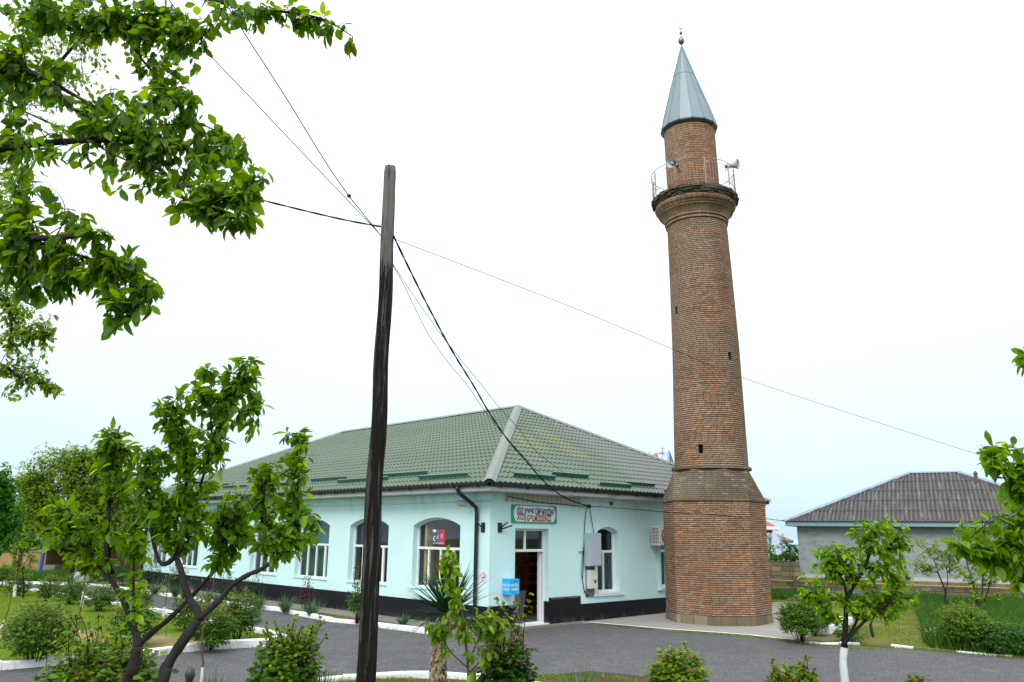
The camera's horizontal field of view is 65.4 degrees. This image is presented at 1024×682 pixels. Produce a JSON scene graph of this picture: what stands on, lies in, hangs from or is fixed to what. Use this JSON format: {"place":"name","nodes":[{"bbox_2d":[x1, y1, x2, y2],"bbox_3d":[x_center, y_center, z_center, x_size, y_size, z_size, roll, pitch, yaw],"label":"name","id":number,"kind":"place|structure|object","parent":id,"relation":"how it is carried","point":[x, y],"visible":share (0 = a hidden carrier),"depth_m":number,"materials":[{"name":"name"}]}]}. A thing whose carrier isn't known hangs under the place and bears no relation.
{"place":"outdoors","nodes":[
{"label":"outdoors","id":0,"kind":"place"},
{"bbox_2d":[35,578,137,582],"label":"lawn","id":1,"kind":"structure","parent":0,"point":[96,581],"depth_m":38.63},
{"bbox_2d":[13,494,46,550],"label":"garden tree","id":2,"kind":"object","parent":1,"relation":"on","point":[36,543],"visible":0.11,"depth_m":48.37,"materials":[{"name":"green plant"}]},
{"bbox_2d":[0,566,138,581],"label":"grass","id":3,"kind":"structure","parent":1,"relation":"on","point":[36,575],"depth_m":39.45,"materials":[{"name":"plant"}]},
{"bbox_2d":[69,478,131,557],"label":"fruit tree","id":4,"kind":"object","parent":1,"relation":"on","point":[113,549],"visible":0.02,"depth_m":44.40,"materials":[{"name":"green plant"}]},
{"bbox_2d":[0,586,266,660],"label":"lawn","id":5,"kind":"structure","parent":0,"point":[161,639],"depth_m":20.59,"materials":[{"name":"plant"}]},
{"bbox_2d":[0,562,15,586],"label":"rose bush","id":6,"kind":"object","parent":5,"relation":"on","point":[2,575],"visible":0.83,"depth_m":34.04,"materials":[{"name":"green plant"}]},
{"bbox_2d":[0,462,29,558],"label":"maple tree","id":7,"kind":"object","parent":5,"relation":"on","point":[10,509],"visible":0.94,"depth_m":32.13,"materials":[{"name":"green plant"}]},
{"bbox_2d":[1,572,33,595],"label":"rose bush","id":8,"kind":"object","parent":5,"relation":"on","point":[20,587],"visible":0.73,"depth_m":29.62,"materials":[{"name":"green plant"}]},
{"bbox_2d":[4,537,39,598],"bbox_3d":[-17.726,8.200,28.804,1.343,2.200,0.943,-7,-15,28],"label":"fruit tree","id":9,"kind":"object","parent":5,"relation":"on","point":[20,548],"visible":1,"depth_m":28.87,"materials":[{"name":"green plant"}]},
{"bbox_2d":[0,597,75,661],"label":"rose bush","id":10,"kind":"object","parent":5,"relation":"on","point":[26,645],"visible":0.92,"depth_m":14.76,"materials":[{"name":"green plant"}]},
{"bbox_2d":[31,573,66,600],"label":"rose bush","id":11,"kind":"object","parent":5,"relation":"on","point":[43,591],"visible":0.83,"depth_m":27.61,"materials":[{"name":"green plant"}]},
{"bbox_2d":[49,573,91,603],"bbox_3d":[-14.731,8.309,26.787,1.228,1.033,1.299,1,-14,0],"label":"rose bush","id":12,"kind":"object","parent":5,"relation":"on","point":[72,593],"visible":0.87,"depth_m":26.54,"materials":[{"name":"green plant"}]},
{"bbox_2d":[69,570,103,647],"bbox_3d":[-8.985,5.642,16.747,0.610,1.662,0.558,1,-14,0],"label":"thin sapling","id":13,"kind":"object","parent":5,"relation":"on","point":[86,588],"visible":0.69,"depth_m":16.77,"materials":[{"name":"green plant"}]},
{"bbox_2d":[82,581,118,610],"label":"rose bush","id":14,"kind":"object","parent":5,"relation":"on","point":[109,597],"visible":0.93,"depth_m":24.42,"materials":[{"name":"green plant"}]},
{"bbox_2d":[103,598,162,643],"bbox_3d":[-8.254,6.127,17.382,1.169,0.998,1.147,1,-14,0],"label":"rose bush","id":15,"kind":"object","parent":5,"relation":"on","point":[147,612],"visible":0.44,"depth_m":17.26,"materials":[{"name":"green plant"}]},
{"bbox_2d":[119,578,154,612],"bbox_3d":[-11.051,7.559,23.569,1.031,1.060,1.017,1,-14,0],"label":"rose bush","id":16,"kind":"object","parent":5,"relation":"on","point":[148,597],"visible":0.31,"depth_m":23.58,"materials":[{"name":"green plant"}]},
{"bbox_2d":[167,588,209,628],"bbox_3d":[-8.106,6.798,20.236,1.193,1.041,1.091,1,-14,0],"label":"rose bush","id":17,"kind":"object","parent":5,"relation":"on","point":[181,618],"visible":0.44,"depth_m":20.04,"materials":[{"name":"green plant"}]},
{"bbox_2d":[214,587,262,639],"bbox_3d":[-6.338,6.316,18.497,1.115,1.199,1.147,1,-14,0],"label":"rose bush","id":18,"kind":"object","parent":5,"relation":"on","point":[236,611],"visible":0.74,"depth_m":18.37,"materials":[{"name":"green plant"}]},
{"bbox_2d":[90,583,399,624],"bbox_3d":[-10.915,9.526,29.285,26.282,0.100,2.664,-11,-18,39],"label":"flower bed","id":19,"kind":"object","parent":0,"point":[330,615],"visible":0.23,"depth_m":24.27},
{"bbox_2d":[11,440,135,585],"bbox_3d":[-20.414,7.949,37.092,6.761,6.662,3.134,1,-14,0],"label":"fruit tree","id":20,"kind":"object","parent":19,"relation":"on","point":[37,486],"visible":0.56,"depth_m":37.04,"materials":[{"name":"green plant"}]},
{"bbox_2d":[112,551,137,586],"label":"shrub","id":21,"kind":"object","parent":19,"relation":"on","point":[121,580],"visible":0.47,"depth_m":34.58,"materials":[{"name":"green plant"}]},
{"bbox_2d":[142,554,164,588],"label":"shrub","id":22,"kind":"object","parent":19,"relation":"on","point":[150,577],"visible":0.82,"depth_m":33.85,"materials":[{"name":"green plant"}]},
{"bbox_2d":[147,578,170,594],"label":"grass tuft","id":23,"kind":"object","parent":19,"relation":"on","point":[155,590],"visible":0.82,"depth_m":31.15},
{"bbox_2d":[166,560,188,594],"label":"shrub","id":24,"kind":"object","parent":19,"relation":"on","point":[177,582],"visible":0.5,"depth_m":30.21,"materials":[{"name":"green plant"}]},
{"bbox_2d":[214,574,241,600],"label":"shrub","id":25,"kind":"object","parent":19,"relation":"on","point":[227,582],"visible":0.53,"depth_m":28.69,"materials":[{"name":"green plant"}]},
{"bbox_2d":[271,594,296,612],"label":"grass tuft","id":26,"kind":"object","parent":19,"relation":"on","point":[284,606],"visible":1,"depth_m":24.79,"materials":[{"name":"plant"}]},
{"bbox_2d":[295,596,327,615],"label":"grass tuft","id":27,"kind":"object","parent":19,"relation":"on","point":[310,609],"visible":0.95,"depth_m":23.69,"materials":[{"name":"plant"}]},
{"bbox_2d":[345,566,361,623],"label":"climbing rose","id":28,"kind":"object","parent":19,"relation":"on","point":[357,604],"visible":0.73,"depth_m":22.15,"materials":[{"name":"green plant"}]},
{"bbox_2d":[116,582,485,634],"bbox_3d":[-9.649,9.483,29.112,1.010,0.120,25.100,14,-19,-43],"label":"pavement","id":29,"kind":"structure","parent":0,"point":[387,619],"depth_m":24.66,"materials":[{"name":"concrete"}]},
{"bbox_2d":[237,572,267,600],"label":"shrub","id":30,"kind":"object","parent":29,"relation":"on","point":[257,591],"visible":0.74,"depth_m":28.40,"materials":[{"name":"green plant"}]},
{"bbox_2d":[297,573,315,608],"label":"shrub","id":31,"kind":"object","parent":29,"relation":"on","point":[305,596],"visible":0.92,"depth_m":25.76,"materials":[{"name":"green plant"}]},
{"bbox_2d":[320,670,648,681],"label":"verge","id":32,"kind":"structure","parent":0,"point":[599,677],"depth_m":14.15,"materials":[{"name":"plant"}]},
{"bbox_2d":[356,164,395,681],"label":"utility pole","id":33,"kind":"object","parent":32,"relation":"on","point":[368,634],"visible":1,"depth_m":12.83,"materials":[{"name":"brown wood"}]},
{"bbox_2d":[4,103,380,227],"bbox_3d":[-5.138,-2.670,12.225,6.612,0.594,0.801,11,-17,-35],"label":"power cable","id":34,"kind":"object","parent":33,"relation":"attached to","point":[120,157],"visible":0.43,"depth_m":13.22,"materials":[{"name":"rubber"}]},
{"bbox_2d":[169,0,381,236],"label":"guy wire","id":35,"kind":"object","parent":33,"relation":"attached to","point":[289,138],"visible":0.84,"depth_m":12.15,"materials":[{"name":"metal"}]},
{"bbox_2d":[228,7,382,237],"bbox_3d":[-3.344,-3.433,12.408,0.292,2.618,3.966,-7,-16,30],"label":"guy wire","id":36,"kind":"object","parent":33,"relation":"attached to","point":[302,124],"visible":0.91,"depth_m":12.65,"materials":[{"name":"metal"}]},
{"bbox_2d":[393,235,589,506],"bbox_3d":[-0.024,1.614,19.030,0.441,4.162,12.552,-4,-15,20],"label":"power cable","id":37,"kind":"object","parent":33,"relation":"attached to","point":[423,297],"visible":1,"depth_m":16.92,"materials":[{"name":"rubber"}]},
{"bbox_2d":[392,264,597,497],"bbox_3d":[0.208,1.786,19.089,0.787,3.406,12.867,-5,-15,24],"label":"thin wire","id":38,"kind":"object","parent":33,"relation":"hanging from","point":[468,386],"visible":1,"depth_m":17.14,"materials":[{"name":"metal"}]},
{"bbox_2d":[392,263,618,495],"bbox_3d":[0.332,1.729,19.120,0.667,3.324,12.994,-5,-15,24],"label":"thin wire","id":39,"kind":"object","parent":33,"relation":"attached to","point":[476,378],"visible":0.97,"depth_m":17.45,"materials":[{"name":"metal"}]},
{"bbox_2d":[395,239,1017,466],"bbox_3d":[8.480,1.682,21.091,26.347,3.003,0.982,10,-16,-34],"label":"thin wire","id":40,"kind":"object","parent":33,"relation":"attached to","point":[654,341],"visible":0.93,"depth_m":17.79,"materials":[{"name":"metal"}]},
{"bbox_2d":[0,582,1023,681],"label":"road","id":41,"kind":"structure","parent":0,"point":[603,648],"depth_m":16.86,"materials":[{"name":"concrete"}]},
{"bbox_2d":[0,580,427,633],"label":"bed kerb","id":42,"kind":"structure","parent":41,"relation":"on","point":[350,621],"depth_m":23.25,"materials":[{"name":"concrete"}]},
{"bbox_2d":[318,671,536,681],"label":"verge kerb","id":43,"kind":"structure","parent":41,"relation":"on","point":[425,674],"depth_m":13.91,"materials":[{"name":"concrete"}]},
{"bbox_2d":[506,621,583,630],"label":"curb","id":44,"kind":"structure","parent":41,"relation":"on","point":[551,625],"depth_m":22.17,"materials":[{"name":"concrete"}]},
{"bbox_2d":[600,624,1023,658],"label":"kerb weeds","id":45,"kind":"object","parent":41,"relation":"on","point":[867,645],"visible":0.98,"depth_m":18.99,"materials":[{"name":"green plant"}]},
{"bbox_2d":[797,640,859,644],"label":"lawn kerb","id":46,"kind":"structure","parent":41,"relation":"on","point":[834,643],"depth_m":19.16,"materials":[{"name":"concrete"}]},
{"bbox_2d":[0,0,1023,538],"label":"sky","id":47,"kind":"structure","parent":0,"point":[875,230],"materials":[{"name":"white"}]},
{"bbox_2d":[514,585,525,615],"bbox_3d":[0.229,7.860,24.202,0.285,0.900,0.289,14,-19,-43],"label":"planter","id":48,"kind":"object","parent":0,"point":[520,598],"visible":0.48,"depth_m":24.10,"materials":[{"name":"grey concrete"}]},
{"bbox_2d":[582,601,820,641],"bbox_3d":[8.330,8.973,26.031,6.118,0.120,12.606,-10,-17,37],"label":"apron","id":49,"kind":"object","parent":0,"point":[661,621],"visible":0.46,"depth_m":22.22,"materials":[{"name":"concrete"}]},
{"bbox_2d":[592,622,792,639],"bbox_3d":[4.615,7.733,21.365,5.856,0.001,0.361,-9,-17,35],"label":"apron edge paint","id":50,"kind":"object","parent":49,"relation":"on","point":[688,630],"visible":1,"depth_m":21.21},
{"bbox_2d":[651,26,773,625],"bbox_3d":[6.228,-1.476,26.197,3.097,20.321,2.977,1,-14,0],"label":"minaret","id":51,"kind":"object","parent":49,"relation":"on","point":[716,566],"visible":1,"depth_m":24.54,"materials":[{"name":"red brick"}]},
{"bbox_2d":[666,156,680,172],"bbox_3d":[5.203,-5.671,25.749,0.363,0.383,0.558,-6,-15,25],"label":"horn loudspeaker","id":52,"kind":"object","parent":51,"relation":"attached to","point":[671,161],"visible":1,"depth_m":25.67,"materials":[{"name":"grey paint"}]},
{"bbox_2d":[771,598,1023,657],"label":"lawn","id":53,"kind":"structure","parent":0,"point":[826,638],"depth_m":21.02,"materials":[{"name":"plant"}]},
{"bbox_2d":[769,533,798,561],"bbox_3d":[13.449,10.805,39.091,1.744,2.692,1.188,1,-14,0],"label":"garden tree","id":54,"kind":"object","parent":53,"relation":"on","point":[788,552],"visible":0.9,"depth_m":39.12,"materials":[{"name":"green plant"}]},
{"bbox_2d":[771,586,881,601],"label":"wall grass","id":55,"kind":"structure","parent":53,"relation":"on","point":[777,593],"depth_m":32.21,"materials":[{"name":"plant"}]},
{"bbox_2d":[818,616,852,633],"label":"block kerb","id":56,"kind":"structure","parent":53,"relation":"on","point":[829,630],"depth_m":21.21,"materials":[{"name":"concrete"}]},
{"bbox_2d":[832,622,868,641],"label":"rose bush","id":57,"kind":"object","parent":53,"relation":"on","point":[838,633],"visible":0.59,"depth_m":19.22,"materials":[{"name":"green plant"}]},
{"bbox_2d":[909,538,970,603],"bbox_3d":[14.926,8.169,27.840,2.358,2.559,0.938,1,-14,0],"label":"blossom tree","id":58,"kind":"object","parent":53,"relation":"on","point":[931,567],"visible":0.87,"depth_m":27.95,"materials":[{"name":"green plant"}]},
{"bbox_2d":[935,600,996,644],"bbox_3d":[10.508,6.579,18.458,1.270,1.082,1.290,7,-15,-25],"label":"rose bush","id":59,"kind":"object","parent":53,"relation":"on","point":[967,619],"visible":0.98,"depth_m":18.23,"materials":[{"name":"green plant"}]},
{"bbox_2d":[954,519,1002,608],"bbox_3d":[15.509,7.535,26.495,1.442,3.161,0.918,1,-14,0],"label":"blossom tree","id":60,"kind":"object","parent":53,"relation":"on","point":[972,581],"visible":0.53,"depth_m":26.39,"materials":[{"name":"green plant"}]},
{"bbox_2d":[970,620,1023,656],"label":"shrub","id":61,"kind":"object","parent":53,"relation":"on","point":[1003,647],"visible":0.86,"depth_m":17.65,"materials":[{"name":"green plant"}]},
{"bbox_2d":[896,588,1023,655],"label":"meadow grass","id":62,"kind":"structure","parent":0,"point":[1010,608],"depth_m":22.95,"materials":[{"name":"plant"}]},
{"bbox_3d":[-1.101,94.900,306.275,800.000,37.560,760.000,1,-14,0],"label":"ground","id":63,"kind":"structure","parent":0,"visible":0},
{"bbox_2d":[0,551,44,569],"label":"ochre wall","id":64,"kind":"structure","parent":63,"relation":"on","point":[6,557],"depth_m":45.28,"materials":[{"name":"paint"}]},
{"bbox_2d":[0,4,119,402],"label":"plum tree","id":65,"kind":"object","parent":63,"relation":"on","point":[25,334],"visible":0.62,"depth_m":9.29,"materials":[{"name":"green plant"}]},
{"bbox_2d":[29,533,140,570],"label":"ochre building","id":66,"kind":"structure","parent":63,"relation":"on","point":[52,557],"depth_m":45.74,"materials":[{"name":"paint"}]},
{"bbox_2d":[31,612,178,681],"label":"rose bush","id":67,"kind":"object","parent":63,"relation":"on","point":[105,664],"visible":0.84,"depth_m":5.51,"materials":[{"name":"green plant"}]},
{"bbox_2d":[0,582,286,669],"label":"lawn kerb","id":68,"kind":"structure","parent":63,"relation":"on","point":[189,647],"depth_m":16.85,"materials":[{"name":"concrete"}]},
{"bbox_2d":[33,416,260,681],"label":"young plum tree","id":69,"kind":"object","parent":63,"relation":"on","point":[72,528],"visible":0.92,"depth_m":4.86,"materials":[{"name":"green plant"}]},
{"bbox_2d":[0,0,356,340],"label":"plum tree","id":70,"kind":"object","parent":63,"relation":"on","point":[56,272],"visible":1,"depth_m":4.41,"materials":[{"name":"green plant"}]},
{"bbox_2d":[185,666,194,681],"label":"fence finial","id":71,"kind":"object","parent":63,"relation":"on","point":[190,674],"visible":1,"depth_m":2.98,"materials":[{"name":"metal"}]},
{"bbox_2d":[186,575,225,681],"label":"thin sapling","id":72,"kind":"object","parent":63,"relation":"on","point":[202,667],"visible":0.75,"depth_m":7.53,"materials":[{"name":"brown plant"}]},
{"bbox_2d":[186,601,238,650],"bbox_3d":[-6.355,6.052,16.929,1.092,0.975,1.064,1,-14,0],"label":"rose bush","id":73,"kind":"object","parent":63,"relation":"on","point":[217,634],"visible":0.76,"depth_m":16.77,"materials":[{"name":"green plant"}]},
{"bbox_2d":[123,355,325,681],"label":"young plum tree","id":74,"kind":"object","parent":63,"relation":"on","point":[222,408],"visible":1,"depth_m":4.61,"materials":[{"name":"green plant"}]},
{"bbox_2d":[245,614,328,681],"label":"rose bush","id":75,"kind":"object","parent":63,"relation":"on","point":[278,666],"visible":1,"depth_m":7.39,"materials":[{"name":"green plant"}]},
{"bbox_2d":[396,560,492,681],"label":"yucca","id":76,"kind":"object","parent":63,"relation":"on","point":[438,668],"visible":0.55,"depth_m":8.44,"materials":[{"name":"green plant"}]},
{"bbox_2d":[132,405,770,628],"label":"prayer hall","id":77,"kind":"structure","parent":63,"relation":"on","point":[436,470],"depth_m":25.27,"materials":[{"name":"green paint"}]},
{"bbox_2d":[147,544,166,564],"bbox_3d":[-16.155,9.333,36.972,0.485,2.005,2.163,14,-19,-43],"label":"window","id":78,"kind":"structure","parent":77,"relation":"in","point":[163,557],"depth_m":37.19,"materials":[{"name":"white plastic"}]},
{"bbox_2d":[181,530,199,568],"bbox_3d":[-13.802,8.794,34.630,0.485,2.005,2.163,14,-19,-43],"label":"window","id":79,"kind":"structure","parent":77,"relation":"in","point":[192,557],"depth_m":34.76,"materials":[{"name":"white plastic"}]},
{"bbox_2d":[254,522,276,575],"bbox_3d":[-9.098,7.715,29.942,0.485,2.005,2.163,14,-19,-43],"label":"window","id":80,"kind":"structure","parent":77,"relation":"in","point":[267,571],"depth_m":30.18,"materials":[{"name":"white plastic"}]},
{"bbox_2d":[293,519,329,579],"bbox_3d":[-6.745,7.177,27.604,0.485,2.005,2.163,14,-19,-43],"label":"window","id":81,"kind":"structure","parent":77,"relation":"in","point":[316,562],"depth_m":27.79,"materials":[{"name":"white plastic"}]},
{"bbox_2d":[346,520,387,585],"bbox_3d":[-4.468,6.620,25.188,0.275,2.005,2.163,14,-19,-43],"label":"window","id":82,"kind":"structure","parent":77,"relation":"in","point":[383,547],"depth_m":25.53,"materials":[{"name":"white plastic"}]},
{"bbox_2d":[410,518,459,590],"bbox_3d":[-2.047,6.096,22.908,0.465,2.005,2.163,14,-19,-43],"label":"window","id":83,"kind":"structure","parent":77,"relation":"in","point":[430,549],"depth_m":23.42,"materials":[{"name":"white plastic"}]},
{"bbox_2d":[433,529,444,543],"bbox_3d":[-2.129,5.683,23.138,0.014,0.420,0.540,14,-19,-43],"label":"flag poster","id":84,"kind":"object","parent":77,"relation":"attached to","point":[438,536],"visible":1,"depth_m":23.12,"materials":[{"name":"multicoloured paper"}]},
{"bbox_2d":[502,578,518,594],"bbox_3d":[-0.024,6.581,21.350,0.364,0.420,0.300,14,-19,-43],"label":"sign","id":85,"kind":"object","parent":77,"relation":"attached to","point":[510,586],"visible":1,"depth_m":21.24,"materials":[{"name":"paint"}]},
{"bbox_2d":[515,552,536,612],"bbox_3d":[0.051,7.547,24.936,3.440,1.850,0.310,14,-19,-43],"label":"shoe rack","id":86,"kind":"object","parent":77,"relation":"on","point":[524,564],"visible":0.07,"depth_m":25.25,"materials":[{"name":"brown wood"}]},
{"bbox_2d":[511,504,556,523],"bbox_3d":[0.644,4.909,22.593,1.820,0.500,0.040,14,-19,-43],"label":"welcome sign","id":87,"kind":"object","parent":77,"relation":"attached to","point":[533,514],"visible":1,"depth_m":22.54,"materials":[{"name":"teal"}]},
{"bbox_2d":[537,552,540,620],"bbox_3d":[0.767,6.975,22.706,0.060,1.930,0.120,14,-19,-43],"label":"door leaf","id":88,"kind":"structure","parent":77,"relation":"in","point":[538,553],"depth_m":22.68,"materials":[{"name":"white plastic"}]},
{"bbox_2d":[585,567,597,596],"bbox_3d":[2.384,7.168,23.726,0.400,0.870,0.174,14,-19,-43],"label":"fuse box","id":89,"kind":"object","parent":77,"relation":"attached to","point":[591,577],"visible":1,"depth_m":23.68,"materials":[{"name":"beige plastic"}]},
{"bbox_2d":[583,533,601,565],"bbox_3d":[2.414,6.242,23.892,0.510,0.950,0.282,14,-19,-43],"label":"meter cabinet","id":90,"kind":"object","parent":77,"relation":"attached to","point":[592,548],"visible":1,"depth_m":23.75,"materials":[{"name":"metal"}]},
{"bbox_2d":[598,527,620,594],"bbox_3d":[2.813,6.766,24.659,1.080,1.980,0.490,14,-19,-43],"label":"window","id":91,"kind":"structure","parent":77,"relation":"in","point":[602,570],"depth_m":24.84,"materials":[{"name":"white plastic"}]},
{"bbox_2d":[650,526,663,545],"bbox_3d":[4.964,6.430,26.292,0.886,0.630,0.454,14,-19,-43],"label":"air conditioner","id":92,"kind":"object","parent":77,"relation":"attached to","point":[657,533],"visible":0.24,"depth_m":25.96,"materials":[{"name":"beige plastic"}]},
{"bbox_2d":[661,549,665,588],"bbox_3d":[5.149,7.305,26.882,1.080,1.930,0.490,14,-19,-43],"label":"window","id":93,"kind":"structure","parent":77,"relation":"in","point":[662,550],"depth_m":27.00,"materials":[{"name":"white plastic"}]},
{"bbox_2d":[422,544,512,681],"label":"apple sapling","id":94,"kind":"object","parent":63,"relation":"on","point":[490,624],"visible":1,"depth_m":7.83,"materials":[{"name":"green plant"}]},
{"bbox_2d":[475,593,538,681],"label":"tall rose","id":95,"kind":"object","parent":63,"relation":"on","point":[500,669],"visible":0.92,"depth_m":8.16,"materials":[{"name":"green plant"}]},
{"bbox_2d":[554,663,594,681],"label":"iris clump","id":96,"kind":"object","parent":63,"relation":"on","point":[574,680],"visible":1,"depth_m":8.27,"materials":[{"name":"plant"}]},
{"bbox_2d":[643,447,673,462],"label":"rusty roof house","id":97,"kind":"structure","parent":63,"relation":"on","point":[667,456],"depth_m":47.50,"materials":[{"name":"white"}]},
{"bbox_2d":[643,641,712,681],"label":"rose bush","id":98,"kind":"object","parent":63,"relation":"on","point":[669,667],"visible":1,"depth_m":7.75,"materials":[{"name":"green plant"}]},
{"bbox_2d":[767,533,791,560],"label":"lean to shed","id":99,"kind":"object","parent":63,"relation":"on","point":[775,539],"visible":0.12,"depth_m":49.75,"materials":[{"name":"white"}]},
{"bbox_2d":[769,561,800,589],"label":"block wall","id":100,"kind":"structure","parent":63,"relation":"on","point":[781,570],"depth_m":35.24,"materials":[{"name":"stone"}]},
{"bbox_2d":[764,655,818,681],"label":"rose bush","id":101,"kind":"object","parent":63,"relation":"on","point":[792,674],"visible":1,"depth_m":7.08,"materials":[{"name":"green plant"}]},
{"bbox_2d":[774,595,825,642],"bbox_3d":[6.977,6.735,19.351,1.159,1.085,1.149,-10,-17,39],"label":"rose bush","id":102,"kind":"object","parent":63,"relation":"on","point":[795,621],"visible":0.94,"depth_m":19.14,"materials":[{"name":"green plant"}]},
{"bbox_2d":[794,514,921,681],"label":"young plum tree","id":103,"kind":"object","parent":63,"relation":"on","point":[835,567],"visible":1,"depth_m":7.17,"materials":[{"name":"green plant"}]},
{"bbox_2d":[782,471,1023,597],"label":"grey house","id":104,"kind":"structure","parent":63,"relation":"on","point":[930,506],"depth_m":34.41,"materials":[{"name":"stone"}]},
{"bbox_2d":[770,579,1008,588],"bbox_3d":[15.132,10.196,33.568,16.705,0.057,0.314,-7,-15,27],"label":"gas pipe","id":105,"kind":"object","parent":104,"relation":"attached to","point":[906,584],"visible":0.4,"depth_m":32.54,"materials":[{"name":"metal"}]},
{"bbox_2d":[902,673,931,681],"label":"rose bush","id":106,"kind":"object","parent":63,"relation":"on","point":[911,677],"visible":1,"depth_m":7.09,"materials":[{"name":"green plant"}]},
{"bbox_2d":[939,347,1023,597],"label":"plum tree","id":107,"kind":"object","parent":63,"relation":"on","point":[1002,559],"visible":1,"depth_m":4.08,"materials":[{"name":"green plant"}]},
{"bbox_3d":[2.342,5.018,24.197,0.090,0.110,0.155,14,-19,-43],"label":"cable hook","id":108,"kind":"object","parent":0,"visible":0},
{"bbox_2d":[591,506,785,521],"bbox_3d":[8.030,5.949,27.177,3.781,0.314,13.658,-12,-19,43],"label":"house cable","id":109,"kind":"object","parent":108,"relation":"hanging from","point":[675,512],"visible":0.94,"depth_m":22.67,"materials":[{"name":"rubber"}]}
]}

